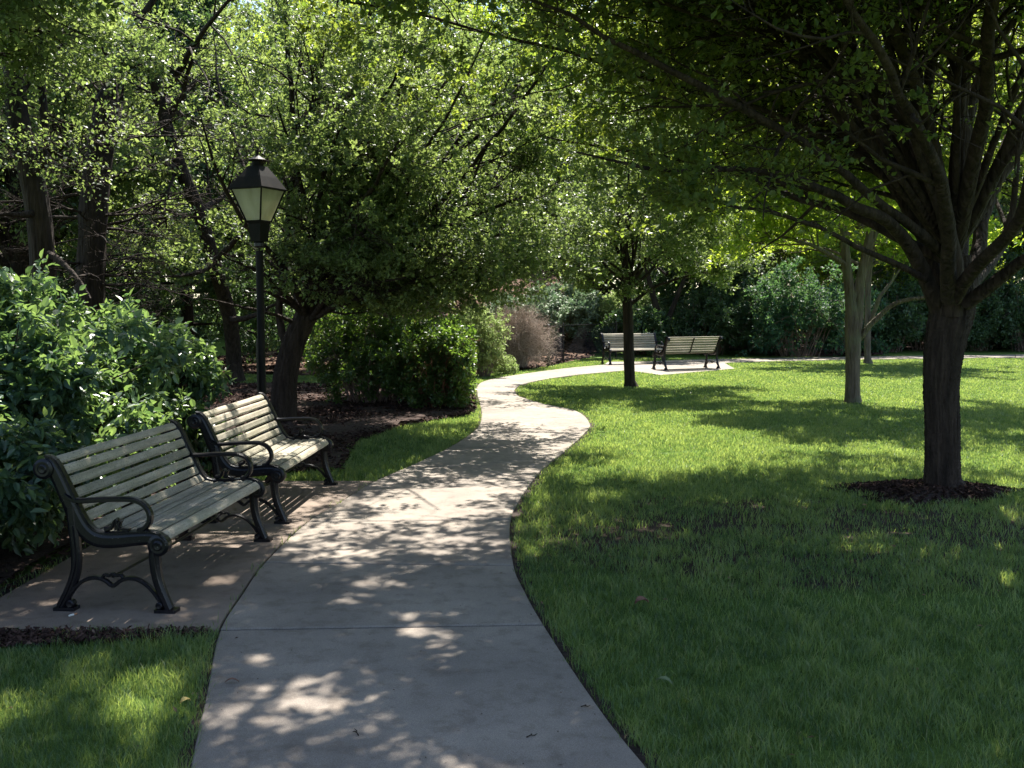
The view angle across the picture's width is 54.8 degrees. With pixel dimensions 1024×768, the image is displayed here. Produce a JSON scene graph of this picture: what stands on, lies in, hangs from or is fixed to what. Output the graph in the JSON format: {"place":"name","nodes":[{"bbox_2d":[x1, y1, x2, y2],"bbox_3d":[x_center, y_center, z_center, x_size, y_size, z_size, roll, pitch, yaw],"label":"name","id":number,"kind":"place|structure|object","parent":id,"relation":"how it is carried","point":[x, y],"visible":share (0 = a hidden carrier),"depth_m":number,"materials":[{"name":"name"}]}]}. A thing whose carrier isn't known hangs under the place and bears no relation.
{"place":"outdoors","nodes":[
{"label":"outdoors","id":0,"kind":"place"},
{"bbox_2d":[0,489,265,634],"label":"soil","id":1,"kind":"structure","parent":0,"point":[64,558],"depth_m":5.95,"materials":[{"name":"brown soil"}]},
{"bbox_2d":[0,481,374,631],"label":"concrete pad","id":2,"kind":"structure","parent":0,"point":[204,589],"depth_m":5.95,"materials":[{"name":"concrete"}]},
{"bbox_2d":[33,419,272,613],"bbox_3d":[-2.096,0.728,6.021,0.756,0.839,1.652,0,5,4],"label":"park bench","id":3,"kind":"object","parent":2,"relation":"on","point":[201,498],"visible":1,"depth_m":5.64,"materials":[{"name":"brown wood"}]},
{"bbox_2d":[187,392,337,523],"bbox_3d":[-1.998,0.556,8.137,0.756,0.839,1.652,0,5,2],"label":"park bench","id":4,"kind":"object","parent":2,"relation":"on","point":[275,452],"visible":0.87,"depth_m":7.86,"materials":[{"name":"beige wood"}]},
{"bbox_2d":[0,307,1023,767],"bbox_3d":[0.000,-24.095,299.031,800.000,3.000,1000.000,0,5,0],"label":"ground","id":5,"kind":"structure","parent":0,"point":[842,531],"depth_m":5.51,"materials":[{"name":"green plant"}]},
{"bbox_2d":[0,37,165,326],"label":"woodland tree","id":6,"kind":"object","parent":5,"relation":"on","point":[60,255],"visible":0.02,"depth_m":24.40,"materials":[{"name":"green plant"}]},
{"bbox_2d":[0,624,211,647],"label":"mulch bed","id":7,"kind":"object","parent":5,"relation":"on","point":[112,640],"visible":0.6,"depth_m":4.83,"materials":[{"name":"brown wood"}]},
{"bbox_2d":[0,0,213,311],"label":"woodland tree","id":8,"kind":"object","parent":5,"relation":"on","point":[69,105],"visible":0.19,"depth_m":18.52,"materials":[{"name":"green plant"}]},
{"bbox_2d":[7,4,262,325],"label":"woodland tree","id":9,"kind":"object","parent":5,"relation":"on","point":[163,271],"depth_m":43.56,"materials":[{"name":"green plant"}]},
{"bbox_2d":[4,0,282,302],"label":"woodland tree","id":10,"kind":"object","parent":5,"relation":"on","point":[219,109],"visible":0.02,"depth_m":31.61,"materials":[{"name":"green plant"}]},
{"bbox_2d":[180,697,190,703],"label":"fallen leaf","id":11,"kind":"object","parent":5,"relation":"on","point":[183,699],"visible":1,"depth_m":3.97,"materials":[{"name":"beige plant"}]},
{"bbox_2d":[58,0,314,363],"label":"woodland tree","id":12,"kind":"object","parent":5,"relation":"on","point":[192,22],"visible":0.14,"depth_m":25.67,"materials":[{"name":"green plant"}]},
{"bbox_2d":[48,0,335,382],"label":"woodland tree","id":13,"kind":"object","parent":5,"relation":"on","point":[147,59],"visible":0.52,"depth_m":17.67,"materials":[{"name":"green plant"}]},
{"bbox_2d":[0,381,476,589],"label":"mulch bed","id":14,"kind":"object","parent":5,"relation":"on","point":[15,560],"visible":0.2,"depth_m":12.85,"materials":[{"name":"brown wood"}]},
{"bbox_2d":[0,379,66,544],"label":"leafy shrub","id":15,"kind":"object","parent":14,"relation":"on","point":[29,495],"visible":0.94,"depth_m":5.82,"materials":[{"name":"green plant"}]},
{"bbox_2d":[0,0,145,117],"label":"park tree","id":16,"kind":"object","parent":14,"relation":"on","point":[19,29],"visible":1,"depth_m":9.69,"materials":[{"name":"green plant"}]},
{"bbox_2d":[0,0,146,313],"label":"woodland tree","id":17,"kind":"object","parent":14,"relation":"on","point":[31,161],"visible":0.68,"depth_m":12.17,"materials":[{"name":"green plant"}]},
{"bbox_2d":[0,249,203,556],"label":"leafy shrub","id":18,"kind":"object","parent":14,"relation":"on","point":[49,369],"visible":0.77,"depth_m":6.95,"materials":[{"name":"green plant"}]},
{"bbox_2d":[0,61,235,332],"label":"tree","id":19,"kind":"object","parent":14,"relation":"on","point":[91,272],"visible":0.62,"depth_m":13.75,"materials":[{"name":"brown plant"}]},
{"bbox_2d":[66,288,248,490],"bbox_3d":[-3.847,0.006,9.400,2.678,1.846,2.275,3,6,35],"label":"leafy shrub","id":20,"kind":"object","parent":14,"relation":"on","point":[196,385],"visible":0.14,"depth_m":9.30,"materials":[{"name":"green plant"}]},
{"bbox_2d":[228,147,286,454],"bbox_3d":[-2.541,-0.763,9.971,0.405,3.209,0.405,2,5,24],"label":"street lamp","id":21,"kind":"object","parent":14,"relation":"on","point":[257,188],"visible":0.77,"depth_m":9.84,"materials":[{"name":"metal"}]},
{"bbox_2d":[256,339,258,418],"bbox_3d":[-2.890,0.117,11.246,0.045,1.250,0.036,0,5,0],"label":"stake","id":22,"kind":"object","parent":14,"relation":"on","point":[257,367],"visible":0.2,"depth_m":11.21,"materials":[{"name":"black metal"}]},
{"bbox_2d":[292,305,443,403],"bbox_3d":[-2.376,-0.603,16.226,2.958,1.932,2.636,0,5,0],"label":"hedge shrub","id":23,"kind":"object","parent":14,"relation":"on","point":[357,359],"visible":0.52,"depth_m":15.84,"materials":[{"name":"green plant"}]},
{"bbox_2d":[117,0,639,421],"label":"park tree","id":24,"kind":"object","parent":14,"relation":"on","point":[368,232],"visible":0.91,"depth_m":11.83,"materials":[{"name":"green plant"}]},
{"bbox_2d":[372,308,479,407],"bbox_3d":[-1.377,-0.432,15.846,1.753,1.656,2.616,0,5,0],"label":"hedge shrub","id":25,"kind":"object","parent":14,"relation":"on","point":[441,369],"visible":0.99,"depth_m":15.21,"materials":[{"name":"green plant"}]},
{"bbox_2d":[217,0,396,337],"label":"woodland tree","id":26,"kind":"object","parent":5,"relation":"on","point":[260,19],"depth_m":45.73,"materials":[{"name":"green plant"}]},
{"bbox_2d":[150,0,488,366],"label":"woodland tree","id":27,"kind":"object","parent":5,"relation":"on","point":[238,29],"visible":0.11,"depth_m":22.39,"materials":[{"name":"green plant"}]},
{"bbox_2d":[194,0,480,254],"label":"woodland tree","id":28,"kind":"object","parent":5,"relation":"on","point":[306,1],"depth_m":35.34,"materials":[{"name":"green plant"}]},
{"bbox_2d":[216,268,597,375],"bbox_3d":[-1.650,-2.545,32.751,14.700,3.050,21.900,0,5,0],"label":"mulch bed","id":29,"kind":"object","parent":5,"relation":"on","point":[518,281],"visible":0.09,"depth_m":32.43,"materials":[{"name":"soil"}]},
{"bbox_2d":[484,280,572,347],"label":"background shrub","id":30,"kind":"object","parent":29,"relation":"on","point":[548,311],"visible":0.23,"depth_m":31.08,"materials":[{"name":"green plant"}]},
{"bbox_2d":[532,274,604,338],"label":"background shrub","id":31,"kind":"object","parent":29,"relation":"on","point":[589,304],"visible":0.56,"depth_m":32.33,"materials":[{"name":"green plant"}]},
{"bbox_2d":[453,295,504,352],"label":"background shrub","id":32,"kind":"object","parent":5,"relation":"on","point":[464,311],"visible":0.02,"depth_m":30.55,"materials":[{"name":"green plant"}]},
{"bbox_2d":[380,0,585,234],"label":"woodland tree","id":33,"kind":"object","parent":5,"relation":"on","point":[479,18],"visible":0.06,"depth_m":44.45,"materials":[{"name":"green plant"}]},
{"bbox_2d":[459,302,514,376],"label":"flowering shrub","id":34,"kind":"object","parent":5,"relation":"on","point":[489,344],"visible":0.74,"depth_m":22.17,"materials":[{"name":"green plant"}]},
{"bbox_2d":[432,0,559,216],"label":"woodland tree","id":35,"kind":"object","parent":5,"relation":"on","point":[502,47],"visible":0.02,"depth_m":50.34,"materials":[{"name":"green plant"}]},
{"bbox_2d":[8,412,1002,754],"bbox_3d":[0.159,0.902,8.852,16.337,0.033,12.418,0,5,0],"label":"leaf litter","id":36,"kind":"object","parent":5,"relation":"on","point":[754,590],"visible":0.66,"depth_m":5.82,"materials":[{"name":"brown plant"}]},
{"bbox_2d":[495,356,518,373],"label":"flowering shrub","id":37,"kind":"object","parent":5,"relation":"on","point":[512,366],"visible":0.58,"depth_m":23.23,"materials":[{"name":"green plant"}]},
{"bbox_2d":[5,0,1023,337],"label":"distant wood","id":38,"kind":"object","parent":5,"relation":"on","point":[641,286],"visible":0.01,"depth_m":49.80,"materials":[{"name":"green plant"}]},
{"bbox_2d":[486,298,565,367],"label":"twiggy shrub","id":39,"kind":"object","parent":5,"relation":"on","point":[526,341],"visible":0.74,"depth_m":25.04,"materials":[{"name":"brown plant"}]},
{"bbox_2d":[460,0,677,291],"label":"woodland tree","id":40,"kind":"object","parent":5,"relation":"on","point":[558,83],"visible":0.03,"depth_m":43.07,"materials":[{"name":"green plant"}]},
{"bbox_2d":[484,0,705,294],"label":"woodland tree","id":41,"kind":"object","parent":5,"relation":"on","point":[605,282],"depth_m":45.51,"materials":[{"name":"green plant"}]},
{"bbox_2d":[559,284,658,332],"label":"background shrub","id":42,"kind":"object","parent":5,"relation":"on","point":[609,302],"visible":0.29,"depth_m":32.86,"materials":[{"name":"green plant"}]},
{"bbox_2d":[585,295,679,354],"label":"background shrub","id":43,"kind":"object","parent":5,"relation":"on","point":[647,320],"visible":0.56,"depth_m":31.05,"materials":[{"name":"green plant"}]},
{"bbox_2d":[635,596,648,603],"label":"fallen leaf","id":44,"kind":"object","parent":5,"relation":"on","point":[638,598],"visible":1,"depth_m":5.31,"materials":[{"name":"plant"}]},
{"bbox_2d":[547,321,744,366],"bbox_3d":[4.246,-1.391,30.705,1.449,1.150,11.295,4,6,42],"label":"metal fence","id":45,"kind":"object","parent":5,"relation":"on","point":[562,340],"visible":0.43,"depth_m":28.41,"materials":[{"name":"black metal"}]},
{"bbox_2d":[515,78,777,386],"bbox_3d":[2.571,-2.878,19.192,5.568,6.093,5.362,0,5,0],"label":"park tree","id":46,"kind":"object","parent":5,"relation":"on","point":[690,259],"visible":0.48,"depth_m":18.76,"materials":[{"name":"green plant"}]},
{"bbox_2d":[282,0,1023,488],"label":"park tree","id":47,"kind":"object","parent":5,"relation":"on","point":[836,88],"visible":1,"depth_m":7.69,"materials":[{"name":"green plant"}]},
{"bbox_2d":[656,676,672,684],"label":"fallen leaf","id":48,"kind":"object","parent":5,"relation":"on","point":[666,678],"visible":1,"depth_m":4.18,"materials":[{"name":"green plant"}]},
{"bbox_2d":[581,143,762,351],"bbox_3d":[4.766,-4.346,32.065,5.525,6.885,6.188,-4,6,-38],"label":"woodland tree","id":49,"kind":"object","parent":5,"relation":"on","point":[654,301],"visible":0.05,"depth_m":31.77,"materials":[{"name":"green plant"}]},
{"bbox_2d":[664,282,754,354],"bbox_3d":[6.620,-2.142,32.013,3.244,2.512,2.861,4,6,39],"label":"background shrub","id":50,"kind":"object","parent":5,"relation":"on","point":[722,320],"visible":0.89,"depth_m":31.40,"materials":[{"name":"green plant"}]},
{"bbox_2d":[619,62,832,297],"bbox_3d":[8.367,-7.324,37.979,8.629,11.973,8.773,1,5,13],"label":"woodland tree","id":51,"kind":"object","parent":5,"relation":"on","point":[778,261],"visible":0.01,"depth_m":38.31,"materials":[{"name":"green plant"}]},
{"bbox_2d":[641,68,811,297],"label":"woodland tree","id":52,"kind":"object","parent":5,"relation":"on","point":[757,264],"depth_m":49.56,"materials":[{"name":"green plant"}]},
{"bbox_2d":[730,254,864,357],"bbox_3d":[9.048,-2.538,30.982,4.598,3.440,3.522,0,5,0],"label":"background shrub","id":53,"kind":"object","parent":5,"relation":"on","point":[778,319],"visible":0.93,"depth_m":30.35,"materials":[{"name":"green plant"}]},
{"bbox_2d":[638,15,1023,403],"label":"park tree","id":54,"kind":"object","parent":5,"relation":"on","point":[855,334],"visible":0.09,"depth_m":16.05,"materials":[{"name":"green plant"}]},
{"bbox_2d":[769,202,922,306],"bbox_3d":[12.944,-6.531,36.937,7.771,10.550,8.536,1,5,8],"label":"woodland tree","id":55,"kind":"object","parent":5,"relation":"on","point":[822,260],"visible":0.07,"depth_m":35.76,"materials":[{"name":"green plant"}]},
{"bbox_2d":[799,278,893,355],"bbox_3d":[10.801,-2.158,31.879,2.911,2.558,2.678,1,5,16],"label":"background shrub","id":56,"kind":"object","parent":5,"relation":"on","point":[881,306],"visible":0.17,"depth_m":31.55,"materials":[{"name":"green plant"}]},
{"bbox_2d":[670,333,1023,355],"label":"mulch bed","id":57,"kind":"object","parent":5,"relation":"on","point":[827,350],"depth_m":33.84,"materials":[{"name":"brown wood"}]},
{"bbox_2d":[641,133,764,353],"bbox_3d":[6.559,-4.814,34.264,5.221,7.997,4.948,1,5,16],"label":"woodland tree","id":58,"kind":"object","parent":57,"relation":"on","point":[668,299],"visible":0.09,"depth_m":33.73,"materials":[{"name":"green plant"}]},
{"bbox_2d":[726,278,803,353],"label":"background shrub","id":59,"kind":"object","parent":57,"relation":"on","point":[741,292],"visible":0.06,"depth_m":32.49,"materials":[{"name":"green plant"}]},
{"bbox_2d":[871,207,1023,350],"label":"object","id":60,"kind":"object","parent":57,"relation":"on","point":[977,332],"visible":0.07,"depth_m":34.02,"materials":[{"name":"green plant"}]},
{"bbox_2d":[725,190,1007,363],"bbox_3d":[9.838,-4.241,26.946,7.463,7.536,6.557,0,5,0],"label":"park tree","id":61,"kind":"object","parent":5,"relation":"on","point":[869,316],"visible":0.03,"depth_m":27.09,"materials":[{"name":"green plant"}]},
{"bbox_2d":[844,278,928,351],"bbox_3d":[12.879,-2.353,33.951,3.363,2.656,2.918,2,5,23],"label":"background shrub","id":62,"kind":"object","parent":5,"relation":"on","point":[903,319],"visible":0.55,"depth_m":33.38,"materials":[{"name":"green plant"}]},
{"bbox_2d":[848,483,1012,505],"bbox_3d":[3.680,0.908,8.634,1.546,0.107,0.969,-1,5,-13],"label":"mulch mound","id":63,"kind":"object","parent":5,"relation":"on","point":[930,495],"visible":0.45,"depth_m":8.30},
{"bbox_2d":[824,477,1022,506],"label":"mulch chips","id":64,"kind":"object","parent":63,"relation":"on","point":[905,485],"visible":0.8,"depth_m":8.47,"materials":[{"name":"brown wood"}]},
{"bbox_2d":[885,279,975,350],"bbox_3d":[14.634,-2.575,34.828,3.629,2.933,2.963,0,5,0],"label":"background shrub","id":65,"kind":"object","parent":5,"relation":"on","point":[915,286],"visible":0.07,"depth_m":34.29,"materials":[{"name":"green plant"}]},
{"bbox_2d":[884,27,1023,344],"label":"woodland tree","id":66,"kind":"object","parent":5,"relation":"on","point":[1004,204],"visible":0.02,"depth_m":36.14,"materials":[{"name":"green plant"}]},
{"bbox_2d":[925,275,1023,351],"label":"background shrub","id":67,"kind":"object","parent":5,"relation":"on","point":[983,309],"visible":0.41,"depth_m":34.01,"materials":[{"name":"green plant"}]},
{"bbox_2d":[984,271,1023,351],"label":"background shrub","id":68,"kind":"object","parent":5,"relation":"on","point":[1013,304],"visible":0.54,"depth_m":33.95,"materials":[{"name":"green plant"}]},
{"bbox_2d":[995,233,1023,294],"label":"woodland tree","id":69,"kind":"object","parent":5,"relation":"on","point":[1018,248],"visible":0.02,"depth_m":36.91,"materials":[{"name":"green plant"}]},
{"bbox_2d":[1017,269,1023,332],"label":"woodland tree","id":70,"kind":"object","parent":5,"relation":"on","point":[1022,270],"visible":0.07,"depth_m":35.98,"materials":[{"name":"green plant"}]},
{"bbox_2d":[64,0,1022,304],"label":"sky","id":71,"kind":"structure","parent":0,"point":[240,0],"materials":[{"name":"white"}]},
{"bbox_2d":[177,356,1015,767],"bbox_3d":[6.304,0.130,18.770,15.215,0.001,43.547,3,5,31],"label":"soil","id":72,"kind":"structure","parent":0,"point":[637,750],"depth_m":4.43,"materials":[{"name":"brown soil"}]},
{"bbox_2d":[191,355,1023,767],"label":"path","id":73,"kind":"structure","parent":0,"point":[449,657],"depth_m":4.82,"materials":[{"name":"concrete"}]},
{"bbox_2d":[28,457,561,764],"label":"path litter","id":74,"kind":"object","parent":73,"relation":"on","point":[373,639],"visible":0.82,"depth_m":5.17,"materials":[{"name":"brown plant"}]},
{"bbox_2d":[605,361,733,375],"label":"concrete pad","id":75,"kind":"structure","parent":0,"point":[660,371],"depth_m":24.66,"materials":[{"name":"concrete"}]},
{"bbox_2d":[600,332,663,364],"bbox_3d":[3.305,-0.978,27.065,1.652,0.839,0.756,-1,5,-17],"label":"park bench","id":76,"kind":"object","parent":75,"relation":"on","point":[644,345],"visible":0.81,"depth_m":27.10,"materials":[{"name":"grey wood"}]},
{"bbox_2d":[651,336,722,370],"bbox_3d":[4.415,-0.798,24.853,1.652,0.839,0.757,-2,5,-25],"label":"park bench","id":77,"kind":"object","parent":75,"relation":"on","point":[669,343],"visible":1,"depth_m":24.70,"materials":[{"name":"beige wood"}]}
]}

